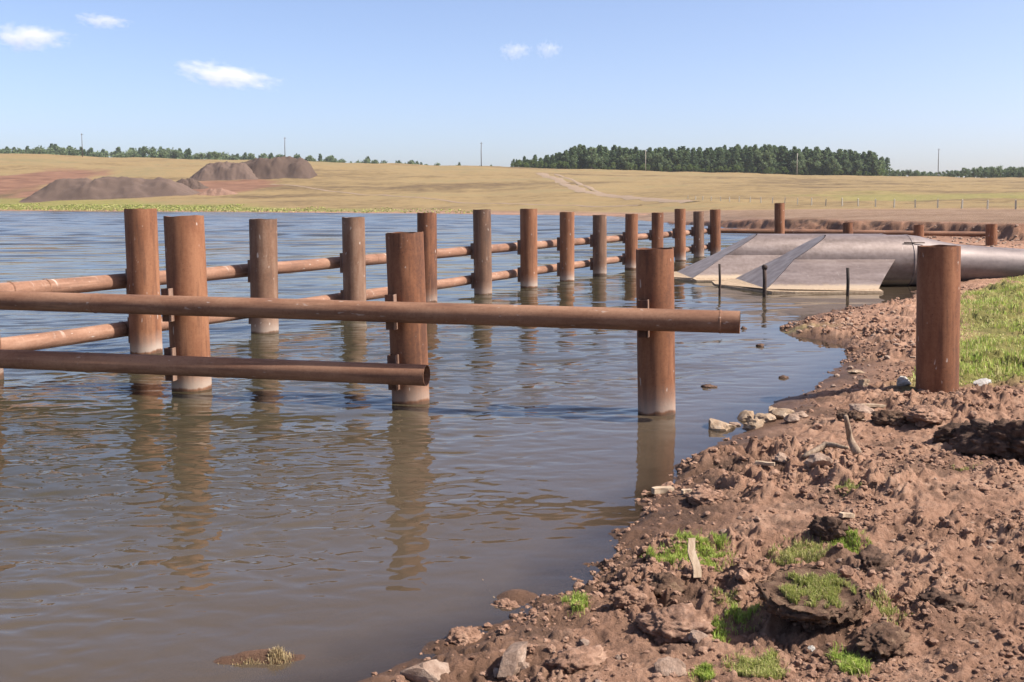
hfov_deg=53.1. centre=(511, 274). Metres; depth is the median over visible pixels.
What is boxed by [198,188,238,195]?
spoil heap
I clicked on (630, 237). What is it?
steel post
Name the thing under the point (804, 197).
ground
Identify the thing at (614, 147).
pine tree
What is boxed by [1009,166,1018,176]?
leafy tree
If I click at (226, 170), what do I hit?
spoil heap
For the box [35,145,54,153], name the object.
leafy tree
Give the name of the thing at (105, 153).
leafy tree
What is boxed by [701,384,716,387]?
mud lump
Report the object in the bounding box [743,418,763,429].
stone
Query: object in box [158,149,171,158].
leafy tree
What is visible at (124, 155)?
leafy tree
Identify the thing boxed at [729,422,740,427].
stone
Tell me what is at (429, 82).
sky
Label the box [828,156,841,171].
leafy tree
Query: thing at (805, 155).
pine tree
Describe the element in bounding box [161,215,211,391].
steel post
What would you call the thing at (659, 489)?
wood scrap
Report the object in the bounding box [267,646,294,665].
grass tuft
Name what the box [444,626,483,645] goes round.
earth lump
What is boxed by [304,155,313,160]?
leafy tree
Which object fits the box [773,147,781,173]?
pine tree
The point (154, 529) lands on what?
water
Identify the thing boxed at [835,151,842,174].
pine tree
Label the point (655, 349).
steel post
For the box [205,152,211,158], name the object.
pine tree
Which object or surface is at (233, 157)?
leafy tree
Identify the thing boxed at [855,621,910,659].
peat clod
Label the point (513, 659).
stone
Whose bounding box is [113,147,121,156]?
pine tree
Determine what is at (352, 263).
steel post
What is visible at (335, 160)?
leafy tree
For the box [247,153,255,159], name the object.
leafy tree
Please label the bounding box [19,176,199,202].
spoil heap
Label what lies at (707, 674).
grass tuft
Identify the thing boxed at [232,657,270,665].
grass tuft
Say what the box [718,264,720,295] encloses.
iron stake
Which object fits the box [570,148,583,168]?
pine tree
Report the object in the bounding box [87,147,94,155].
pine tree
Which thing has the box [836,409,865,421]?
peat clod
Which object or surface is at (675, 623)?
earth lump
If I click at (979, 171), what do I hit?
leafy tree
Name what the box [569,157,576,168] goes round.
leafy tree
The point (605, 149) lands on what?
pine tree
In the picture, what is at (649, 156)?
leafy tree
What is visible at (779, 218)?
steel post
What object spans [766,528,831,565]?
grass tuft
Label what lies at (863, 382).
stone
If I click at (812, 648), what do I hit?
stone
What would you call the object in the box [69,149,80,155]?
leafy tree
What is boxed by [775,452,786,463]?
stone
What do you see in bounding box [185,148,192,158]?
pine tree
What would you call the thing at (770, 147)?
pine tree
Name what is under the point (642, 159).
pine tree
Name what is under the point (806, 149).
pine tree
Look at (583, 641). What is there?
pebbles
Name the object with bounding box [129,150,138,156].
leafy tree
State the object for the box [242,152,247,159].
pine tree
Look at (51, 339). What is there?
rail pipe
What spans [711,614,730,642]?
grass tuft
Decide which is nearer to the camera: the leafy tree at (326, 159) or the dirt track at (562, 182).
the dirt track at (562, 182)
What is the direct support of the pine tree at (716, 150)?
on the ground at (804, 197)
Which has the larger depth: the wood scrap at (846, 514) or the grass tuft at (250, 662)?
the wood scrap at (846, 514)
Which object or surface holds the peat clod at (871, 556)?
on the ground at (804, 197)
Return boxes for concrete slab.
[674,233,884,281]
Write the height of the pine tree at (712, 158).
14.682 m
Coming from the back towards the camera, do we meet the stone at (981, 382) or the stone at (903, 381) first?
the stone at (903, 381)
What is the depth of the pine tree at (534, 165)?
632.32 m
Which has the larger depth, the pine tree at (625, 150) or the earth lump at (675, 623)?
the pine tree at (625, 150)
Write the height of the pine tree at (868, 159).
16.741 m
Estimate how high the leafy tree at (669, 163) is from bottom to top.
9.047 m
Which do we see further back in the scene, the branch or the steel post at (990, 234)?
the steel post at (990, 234)
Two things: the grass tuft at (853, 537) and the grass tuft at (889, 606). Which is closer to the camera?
the grass tuft at (889, 606)
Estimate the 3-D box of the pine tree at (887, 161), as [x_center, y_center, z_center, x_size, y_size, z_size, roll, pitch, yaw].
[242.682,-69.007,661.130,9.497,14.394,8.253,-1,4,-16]
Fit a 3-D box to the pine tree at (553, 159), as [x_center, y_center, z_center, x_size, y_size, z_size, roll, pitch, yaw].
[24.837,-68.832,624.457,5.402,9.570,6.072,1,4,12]
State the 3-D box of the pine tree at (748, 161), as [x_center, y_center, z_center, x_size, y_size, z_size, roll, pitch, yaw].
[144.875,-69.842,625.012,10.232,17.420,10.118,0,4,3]
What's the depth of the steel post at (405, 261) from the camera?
13.49 m
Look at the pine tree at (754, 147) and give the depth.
628.80 m
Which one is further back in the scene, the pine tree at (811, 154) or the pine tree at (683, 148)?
the pine tree at (683, 148)
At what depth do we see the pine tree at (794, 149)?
627.06 m
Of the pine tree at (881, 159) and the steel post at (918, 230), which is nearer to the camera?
the steel post at (918, 230)
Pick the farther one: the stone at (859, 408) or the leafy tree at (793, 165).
the leafy tree at (793, 165)
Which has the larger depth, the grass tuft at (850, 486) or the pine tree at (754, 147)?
the pine tree at (754, 147)
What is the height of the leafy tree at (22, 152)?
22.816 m
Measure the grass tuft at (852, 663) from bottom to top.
0.111 m
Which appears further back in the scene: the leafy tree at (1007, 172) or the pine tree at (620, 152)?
the leafy tree at (1007, 172)
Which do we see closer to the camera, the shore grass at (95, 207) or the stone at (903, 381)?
the stone at (903, 381)
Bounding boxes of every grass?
[0,203,491,212]
[908,276,1023,386]
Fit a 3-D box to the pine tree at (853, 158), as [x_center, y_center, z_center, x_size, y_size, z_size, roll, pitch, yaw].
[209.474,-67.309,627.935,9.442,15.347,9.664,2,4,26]
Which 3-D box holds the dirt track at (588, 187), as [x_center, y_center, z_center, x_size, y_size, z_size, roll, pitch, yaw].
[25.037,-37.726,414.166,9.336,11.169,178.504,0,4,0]
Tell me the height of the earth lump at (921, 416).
0.253 m
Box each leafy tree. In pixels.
[10,149,25,153]
[30,149,46,153]
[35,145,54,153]
[38,147,54,154]
[55,147,67,154]
[66,147,75,154]
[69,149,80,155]
[89,150,103,156]
[101,151,109,156]
[112,151,129,157]
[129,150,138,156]
[139,146,151,157]
[149,147,166,157]
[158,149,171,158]
[167,149,183,158]
[193,152,205,158]
[206,151,221,159]
[220,152,229,158]
[226,154,239,159]
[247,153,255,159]
[257,153,266,158]
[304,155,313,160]
[321,155,333,161]
[330,158,340,162]
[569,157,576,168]
[585,147,597,168]
[595,156,606,168]
[618,153,633,169]
[644,152,655,167]
[653,152,665,170]
[664,159,671,171]
[676,157,684,171]
[704,158,713,172]
[718,158,727,171]
[754,148,772,169]
[790,153,807,174]
[795,160,804,174]
[803,158,814,174]
[814,153,829,174]
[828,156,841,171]
[842,159,853,172]
[854,159,866,172]
[873,160,883,171]
[960,168,968,175]
[970,168,977,175]
[971,167,981,177]
[977,166,983,177]
[989,168,997,175]
[995,165,1004,177]
[1004,170,1011,176]
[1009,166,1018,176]
[1017,167,1023,175]
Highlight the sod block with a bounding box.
[755,564,866,625]
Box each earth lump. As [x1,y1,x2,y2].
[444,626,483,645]
[490,598,520,613]
[545,644,608,674]
[608,584,647,609]
[635,602,716,645]
[684,487,722,505]
[903,404,951,427]
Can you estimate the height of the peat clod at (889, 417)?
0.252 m
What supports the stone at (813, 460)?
on the ground at (804, 197)
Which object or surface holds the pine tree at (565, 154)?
on the ground at (804, 197)
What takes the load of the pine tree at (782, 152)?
on the ground at (804, 197)
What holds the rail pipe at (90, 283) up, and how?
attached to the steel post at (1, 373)
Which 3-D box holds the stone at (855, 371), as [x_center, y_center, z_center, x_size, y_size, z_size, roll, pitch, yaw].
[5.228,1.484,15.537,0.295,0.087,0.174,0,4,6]
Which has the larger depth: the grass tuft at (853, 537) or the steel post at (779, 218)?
the steel post at (779, 218)
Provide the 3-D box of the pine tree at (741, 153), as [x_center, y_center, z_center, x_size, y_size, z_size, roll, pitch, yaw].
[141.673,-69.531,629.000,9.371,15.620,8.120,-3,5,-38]
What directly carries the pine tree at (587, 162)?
on the ground at (804, 197)
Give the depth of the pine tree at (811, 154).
625.41 m
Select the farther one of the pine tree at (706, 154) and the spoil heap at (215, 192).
the pine tree at (706, 154)
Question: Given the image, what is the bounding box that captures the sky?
[0,0,1023,177]
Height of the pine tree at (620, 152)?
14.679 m
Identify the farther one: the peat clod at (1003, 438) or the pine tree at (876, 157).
the pine tree at (876, 157)
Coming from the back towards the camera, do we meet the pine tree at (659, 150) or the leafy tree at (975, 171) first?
the leafy tree at (975, 171)
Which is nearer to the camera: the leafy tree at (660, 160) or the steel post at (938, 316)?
the steel post at (938, 316)
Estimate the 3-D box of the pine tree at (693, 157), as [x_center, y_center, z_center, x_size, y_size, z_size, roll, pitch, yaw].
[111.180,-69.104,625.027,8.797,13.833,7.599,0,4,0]
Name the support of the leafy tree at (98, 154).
on the ground at (804, 197)
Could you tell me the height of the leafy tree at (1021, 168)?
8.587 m
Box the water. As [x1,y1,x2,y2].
[0,211,916,681]
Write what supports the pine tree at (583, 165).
on the ground at (804, 197)
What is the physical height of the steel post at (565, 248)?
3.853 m
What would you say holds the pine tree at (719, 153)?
on the ground at (804, 197)
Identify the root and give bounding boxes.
[802,442,848,458]
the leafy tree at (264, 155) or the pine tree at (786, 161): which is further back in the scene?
the leafy tree at (264, 155)
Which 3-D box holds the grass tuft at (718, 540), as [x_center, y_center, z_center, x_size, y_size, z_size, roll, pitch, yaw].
[1.243,1.976,7.222,0.706,0.361,0.676,0,4,0]
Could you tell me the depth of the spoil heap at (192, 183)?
410.62 m
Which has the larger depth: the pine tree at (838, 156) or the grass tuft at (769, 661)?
the pine tree at (838, 156)
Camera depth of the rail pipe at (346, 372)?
13.84 m
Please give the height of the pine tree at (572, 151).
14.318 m
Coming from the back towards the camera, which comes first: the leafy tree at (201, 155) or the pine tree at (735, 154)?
the leafy tree at (201, 155)
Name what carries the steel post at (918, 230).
on the ground at (804, 197)
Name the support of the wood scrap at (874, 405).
on the ground at (804, 197)
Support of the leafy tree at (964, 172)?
on the ground at (804, 197)
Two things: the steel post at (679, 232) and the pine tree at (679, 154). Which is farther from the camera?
the pine tree at (679, 154)
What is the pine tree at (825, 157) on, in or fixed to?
on the ground at (804, 197)
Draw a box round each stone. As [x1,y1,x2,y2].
[400,659,449,681]
[497,641,527,679]
[654,656,686,677]
[688,629,707,643]
[708,418,736,434]
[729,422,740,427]
[736,410,753,421]
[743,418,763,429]
[753,413,775,422]
[768,408,793,418]
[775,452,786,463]
[783,414,799,422]
[791,411,808,418]
[803,452,832,468]
[807,645,814,651]
[847,370,864,373]
[849,403,873,413]
[858,379,869,385]
[897,376,910,385]
[973,378,991,385]
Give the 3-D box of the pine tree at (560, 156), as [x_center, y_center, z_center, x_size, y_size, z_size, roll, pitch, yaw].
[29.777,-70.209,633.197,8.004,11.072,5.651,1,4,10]
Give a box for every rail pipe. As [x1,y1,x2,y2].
[0,228,707,292]
[0,244,707,350]
[0,291,739,333]
[0,349,429,385]
[721,228,984,236]
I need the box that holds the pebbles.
[493,224,1023,681]
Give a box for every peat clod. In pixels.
[641,571,684,598]
[807,515,848,541]
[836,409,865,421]
[852,544,894,574]
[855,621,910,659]
[871,409,907,426]
[910,586,973,610]
[932,420,969,443]
[948,418,1023,459]
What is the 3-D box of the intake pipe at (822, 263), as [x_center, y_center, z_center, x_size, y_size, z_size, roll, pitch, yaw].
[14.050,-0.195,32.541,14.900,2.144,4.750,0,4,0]
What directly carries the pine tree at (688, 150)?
on the ground at (804, 197)
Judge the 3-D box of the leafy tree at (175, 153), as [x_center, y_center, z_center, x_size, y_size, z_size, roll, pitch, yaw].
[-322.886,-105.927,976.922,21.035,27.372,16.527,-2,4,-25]
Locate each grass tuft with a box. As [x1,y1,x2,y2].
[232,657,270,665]
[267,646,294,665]
[561,591,590,616]
[641,528,735,572]
[688,661,716,681]
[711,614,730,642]
[712,586,742,611]
[721,600,761,634]
[721,646,789,679]
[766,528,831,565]
[825,640,871,677]
[831,525,871,553]
[834,479,861,493]
[867,582,908,625]
[952,463,982,470]
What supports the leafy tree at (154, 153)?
on the ground at (804, 197)
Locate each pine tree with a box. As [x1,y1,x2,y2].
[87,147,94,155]
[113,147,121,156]
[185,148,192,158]
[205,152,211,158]
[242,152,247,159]
[531,156,536,167]
[545,156,549,167]
[549,154,556,168]
[556,152,564,168]
[560,151,567,168]
[566,147,579,168]
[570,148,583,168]
[581,149,587,167]
[584,147,594,168]
[595,145,608,169]
[603,146,611,168]
[608,150,617,169]
[611,145,617,151]
[614,148,627,169]
[620,148,632,169]
[627,148,635,169]
[633,146,640,169]
[638,151,644,170]
[642,147,655,170]
[652,147,665,170]
[659,148,673,171]
[663,148,681,171]
[674,150,689,171]
[678,151,692,171]
[680,146,685,155]
[682,148,691,171]
[689,150,698,171]
[694,149,705,171]
[699,148,714,172]
[708,151,718,172]
[713,147,718,170]
[714,149,727,171]
[721,150,734,172]
[727,146,744,172]
[732,144,744,172]
[737,149,745,172]
[740,146,747,172]
[742,146,757,172]
[750,144,759,172]
[753,147,767,173]
[757,144,777,173]
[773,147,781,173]
[775,146,792,174]
[780,148,793,174]
[786,146,799,174]
[801,152,810,174]
[803,146,809,154]
[806,150,817,174]
[808,146,823,174]
[816,150,830,174]
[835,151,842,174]
[838,152,851,174]
[850,153,860,175]
[854,154,863,175]
[858,151,868,175]
[862,150,876,175]
[869,156,881,175]
[876,158,886,175]
[884,157,892,175]
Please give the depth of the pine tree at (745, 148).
637.89 m
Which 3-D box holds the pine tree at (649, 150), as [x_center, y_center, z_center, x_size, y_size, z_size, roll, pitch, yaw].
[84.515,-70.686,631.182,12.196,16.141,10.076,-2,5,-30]
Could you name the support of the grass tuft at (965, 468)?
on the ground at (804, 197)
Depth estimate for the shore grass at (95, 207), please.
330.71 m
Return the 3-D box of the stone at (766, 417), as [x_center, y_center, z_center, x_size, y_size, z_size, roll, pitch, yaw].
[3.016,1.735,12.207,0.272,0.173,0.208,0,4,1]
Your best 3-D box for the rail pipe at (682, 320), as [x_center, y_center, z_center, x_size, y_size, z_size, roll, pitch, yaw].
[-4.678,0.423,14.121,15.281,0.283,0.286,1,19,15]
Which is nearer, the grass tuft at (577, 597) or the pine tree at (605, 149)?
the grass tuft at (577, 597)
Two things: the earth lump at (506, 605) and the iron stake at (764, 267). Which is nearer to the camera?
the earth lump at (506, 605)
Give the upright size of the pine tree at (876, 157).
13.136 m
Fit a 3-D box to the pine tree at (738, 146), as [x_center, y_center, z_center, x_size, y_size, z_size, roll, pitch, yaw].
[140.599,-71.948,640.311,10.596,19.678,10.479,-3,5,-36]
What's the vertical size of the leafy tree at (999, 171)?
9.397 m
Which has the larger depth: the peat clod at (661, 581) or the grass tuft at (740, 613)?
the peat clod at (661, 581)
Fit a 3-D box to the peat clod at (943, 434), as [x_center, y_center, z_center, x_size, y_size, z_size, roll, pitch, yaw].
[4.486,1.609,10.209,0.656,0.333,0.507,0,4,-1]
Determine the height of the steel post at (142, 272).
4.056 m
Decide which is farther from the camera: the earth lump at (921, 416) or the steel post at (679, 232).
the steel post at (679, 232)
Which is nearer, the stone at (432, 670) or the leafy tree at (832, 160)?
the stone at (432, 670)
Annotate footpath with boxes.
[270,184,637,206]
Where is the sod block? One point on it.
(809, 594)
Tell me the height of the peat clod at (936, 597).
0.165 m
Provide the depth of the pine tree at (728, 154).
632.25 m
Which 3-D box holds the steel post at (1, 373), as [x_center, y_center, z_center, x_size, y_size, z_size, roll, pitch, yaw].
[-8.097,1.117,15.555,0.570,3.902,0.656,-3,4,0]
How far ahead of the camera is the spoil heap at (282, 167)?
460.16 m
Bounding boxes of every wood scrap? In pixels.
[651,486,673,493]
[681,488,691,493]
[687,538,701,578]
[755,460,774,465]
[838,512,854,517]
[863,403,885,406]
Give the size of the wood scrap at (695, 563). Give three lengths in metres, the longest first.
0.270 x 0.072 x 0.018 m
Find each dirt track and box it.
[536,173,692,202]
[554,174,598,191]
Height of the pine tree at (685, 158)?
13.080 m
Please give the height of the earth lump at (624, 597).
0.164 m
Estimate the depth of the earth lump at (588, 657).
5.50 m
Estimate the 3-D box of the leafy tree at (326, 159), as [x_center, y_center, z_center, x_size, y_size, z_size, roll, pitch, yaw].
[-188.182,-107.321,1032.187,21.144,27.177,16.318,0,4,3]
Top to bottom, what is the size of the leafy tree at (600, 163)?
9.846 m
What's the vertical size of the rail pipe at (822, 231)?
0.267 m
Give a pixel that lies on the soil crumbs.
(742, 574)
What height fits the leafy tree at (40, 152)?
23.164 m
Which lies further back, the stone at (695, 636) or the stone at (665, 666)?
the stone at (695, 636)
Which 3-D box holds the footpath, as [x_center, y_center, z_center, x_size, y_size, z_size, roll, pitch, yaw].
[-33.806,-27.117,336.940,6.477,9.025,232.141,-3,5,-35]
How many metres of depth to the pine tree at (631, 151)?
624.51 m
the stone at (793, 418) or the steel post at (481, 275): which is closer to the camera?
the stone at (793, 418)
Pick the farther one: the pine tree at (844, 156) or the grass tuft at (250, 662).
the pine tree at (844, 156)
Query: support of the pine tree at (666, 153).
on the ground at (804, 197)
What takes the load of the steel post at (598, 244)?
in the water
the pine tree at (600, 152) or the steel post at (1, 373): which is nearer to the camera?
the steel post at (1, 373)
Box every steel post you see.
[0,339,3,379]
[124,208,162,354]
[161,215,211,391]
[247,219,278,333]
[340,217,365,300]
[385,231,429,404]
[417,212,436,302]
[470,209,491,294]
[517,209,537,287]
[557,212,573,280]
[590,215,606,275]
[622,214,637,269]
[636,247,675,415]
[649,213,663,247]
[672,209,685,260]
[691,211,703,256]
[708,209,720,254]
[774,203,784,233]
[843,222,852,233]
[913,225,923,236]
[915,245,960,392]
[985,224,996,245]
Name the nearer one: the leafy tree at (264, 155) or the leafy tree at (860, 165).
the leafy tree at (860, 165)
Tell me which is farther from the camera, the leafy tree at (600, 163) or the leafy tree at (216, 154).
the leafy tree at (216, 154)
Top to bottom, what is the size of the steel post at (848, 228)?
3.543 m
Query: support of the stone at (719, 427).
on the ground at (804, 197)
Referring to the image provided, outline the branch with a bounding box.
[844,415,861,455]
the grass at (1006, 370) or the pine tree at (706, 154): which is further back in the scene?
the pine tree at (706, 154)
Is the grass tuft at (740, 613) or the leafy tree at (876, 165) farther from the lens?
the leafy tree at (876, 165)
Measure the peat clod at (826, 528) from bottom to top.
0.226 m
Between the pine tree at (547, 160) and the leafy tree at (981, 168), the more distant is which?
the leafy tree at (981, 168)
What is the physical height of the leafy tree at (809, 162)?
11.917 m
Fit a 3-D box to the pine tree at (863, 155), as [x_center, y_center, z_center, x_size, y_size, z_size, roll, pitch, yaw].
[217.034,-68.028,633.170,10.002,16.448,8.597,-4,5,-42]
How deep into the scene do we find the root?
9.68 m
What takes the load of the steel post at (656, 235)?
in the water
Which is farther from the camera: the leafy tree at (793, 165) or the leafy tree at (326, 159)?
the leafy tree at (326, 159)
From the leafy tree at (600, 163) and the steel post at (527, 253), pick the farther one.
the leafy tree at (600, 163)
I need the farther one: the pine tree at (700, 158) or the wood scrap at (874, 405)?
the pine tree at (700, 158)
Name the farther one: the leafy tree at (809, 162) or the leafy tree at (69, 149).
the leafy tree at (69, 149)
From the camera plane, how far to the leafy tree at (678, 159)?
625.52 m
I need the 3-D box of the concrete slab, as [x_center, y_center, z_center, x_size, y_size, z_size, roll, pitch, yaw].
[13.575,-0.383,36.452,16.850,2.174,3.820,0,4,0]
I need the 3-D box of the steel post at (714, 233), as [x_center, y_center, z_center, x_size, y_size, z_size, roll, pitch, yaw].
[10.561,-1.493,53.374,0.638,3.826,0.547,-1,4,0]
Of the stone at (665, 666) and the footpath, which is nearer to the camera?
the stone at (665, 666)
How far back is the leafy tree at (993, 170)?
639.75 m
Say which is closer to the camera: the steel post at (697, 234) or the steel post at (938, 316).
the steel post at (938, 316)
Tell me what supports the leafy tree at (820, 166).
on the ground at (804, 197)
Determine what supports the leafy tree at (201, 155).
on the ground at (804, 197)
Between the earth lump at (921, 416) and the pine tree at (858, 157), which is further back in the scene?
the pine tree at (858, 157)
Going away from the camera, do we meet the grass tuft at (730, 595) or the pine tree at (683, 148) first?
the grass tuft at (730, 595)
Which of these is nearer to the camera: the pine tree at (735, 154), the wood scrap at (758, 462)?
the wood scrap at (758, 462)
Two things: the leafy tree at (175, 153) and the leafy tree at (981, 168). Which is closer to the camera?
the leafy tree at (981, 168)
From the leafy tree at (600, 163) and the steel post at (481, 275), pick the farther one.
the leafy tree at (600, 163)
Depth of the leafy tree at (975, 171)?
645.40 m
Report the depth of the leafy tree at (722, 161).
624.25 m
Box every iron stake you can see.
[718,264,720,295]
[762,264,767,296]
[846,268,849,295]
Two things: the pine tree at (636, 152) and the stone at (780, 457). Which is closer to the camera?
the stone at (780, 457)
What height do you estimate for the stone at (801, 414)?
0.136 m
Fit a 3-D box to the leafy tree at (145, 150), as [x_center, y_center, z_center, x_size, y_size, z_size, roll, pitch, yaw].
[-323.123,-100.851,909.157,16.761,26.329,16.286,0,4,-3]
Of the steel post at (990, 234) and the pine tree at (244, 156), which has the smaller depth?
the steel post at (990, 234)
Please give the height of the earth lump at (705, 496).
0.152 m
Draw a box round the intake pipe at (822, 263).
[712,234,1023,293]
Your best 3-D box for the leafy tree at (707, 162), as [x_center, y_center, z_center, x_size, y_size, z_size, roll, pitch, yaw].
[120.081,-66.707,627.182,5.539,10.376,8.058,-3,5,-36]
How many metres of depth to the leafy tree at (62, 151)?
1035.86 m
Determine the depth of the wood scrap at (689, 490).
9.04 m
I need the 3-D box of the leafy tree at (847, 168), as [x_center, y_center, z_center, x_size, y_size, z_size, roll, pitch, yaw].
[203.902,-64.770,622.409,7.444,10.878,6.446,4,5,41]
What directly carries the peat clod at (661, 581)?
on the ground at (804, 197)
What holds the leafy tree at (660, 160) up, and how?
on the ground at (804, 197)
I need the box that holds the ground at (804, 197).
[0,153,1023,681]
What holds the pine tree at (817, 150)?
on the ground at (804, 197)
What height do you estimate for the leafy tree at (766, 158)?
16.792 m
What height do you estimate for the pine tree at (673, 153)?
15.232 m
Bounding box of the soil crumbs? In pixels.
[372,286,1023,681]
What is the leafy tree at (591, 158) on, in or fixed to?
on the ground at (804, 197)
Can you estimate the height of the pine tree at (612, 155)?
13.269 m
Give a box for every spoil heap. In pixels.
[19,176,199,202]
[176,178,208,188]
[190,161,257,180]
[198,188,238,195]
[241,156,317,178]
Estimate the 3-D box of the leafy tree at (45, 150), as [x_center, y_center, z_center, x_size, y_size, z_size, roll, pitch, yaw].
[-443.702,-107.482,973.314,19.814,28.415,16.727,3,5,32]
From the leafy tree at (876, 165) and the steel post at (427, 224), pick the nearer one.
the steel post at (427, 224)
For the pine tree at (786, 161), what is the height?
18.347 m
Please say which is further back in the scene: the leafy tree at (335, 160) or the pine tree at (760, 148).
the leafy tree at (335, 160)
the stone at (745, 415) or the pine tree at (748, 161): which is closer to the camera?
the stone at (745, 415)
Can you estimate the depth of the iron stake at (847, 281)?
29.25 m
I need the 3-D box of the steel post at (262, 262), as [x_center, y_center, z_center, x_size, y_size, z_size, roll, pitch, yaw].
[-5.137,0.764,21.084,0.649,3.831,0.555,0,4,0]
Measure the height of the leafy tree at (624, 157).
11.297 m
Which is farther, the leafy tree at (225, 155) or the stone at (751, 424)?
the leafy tree at (225, 155)

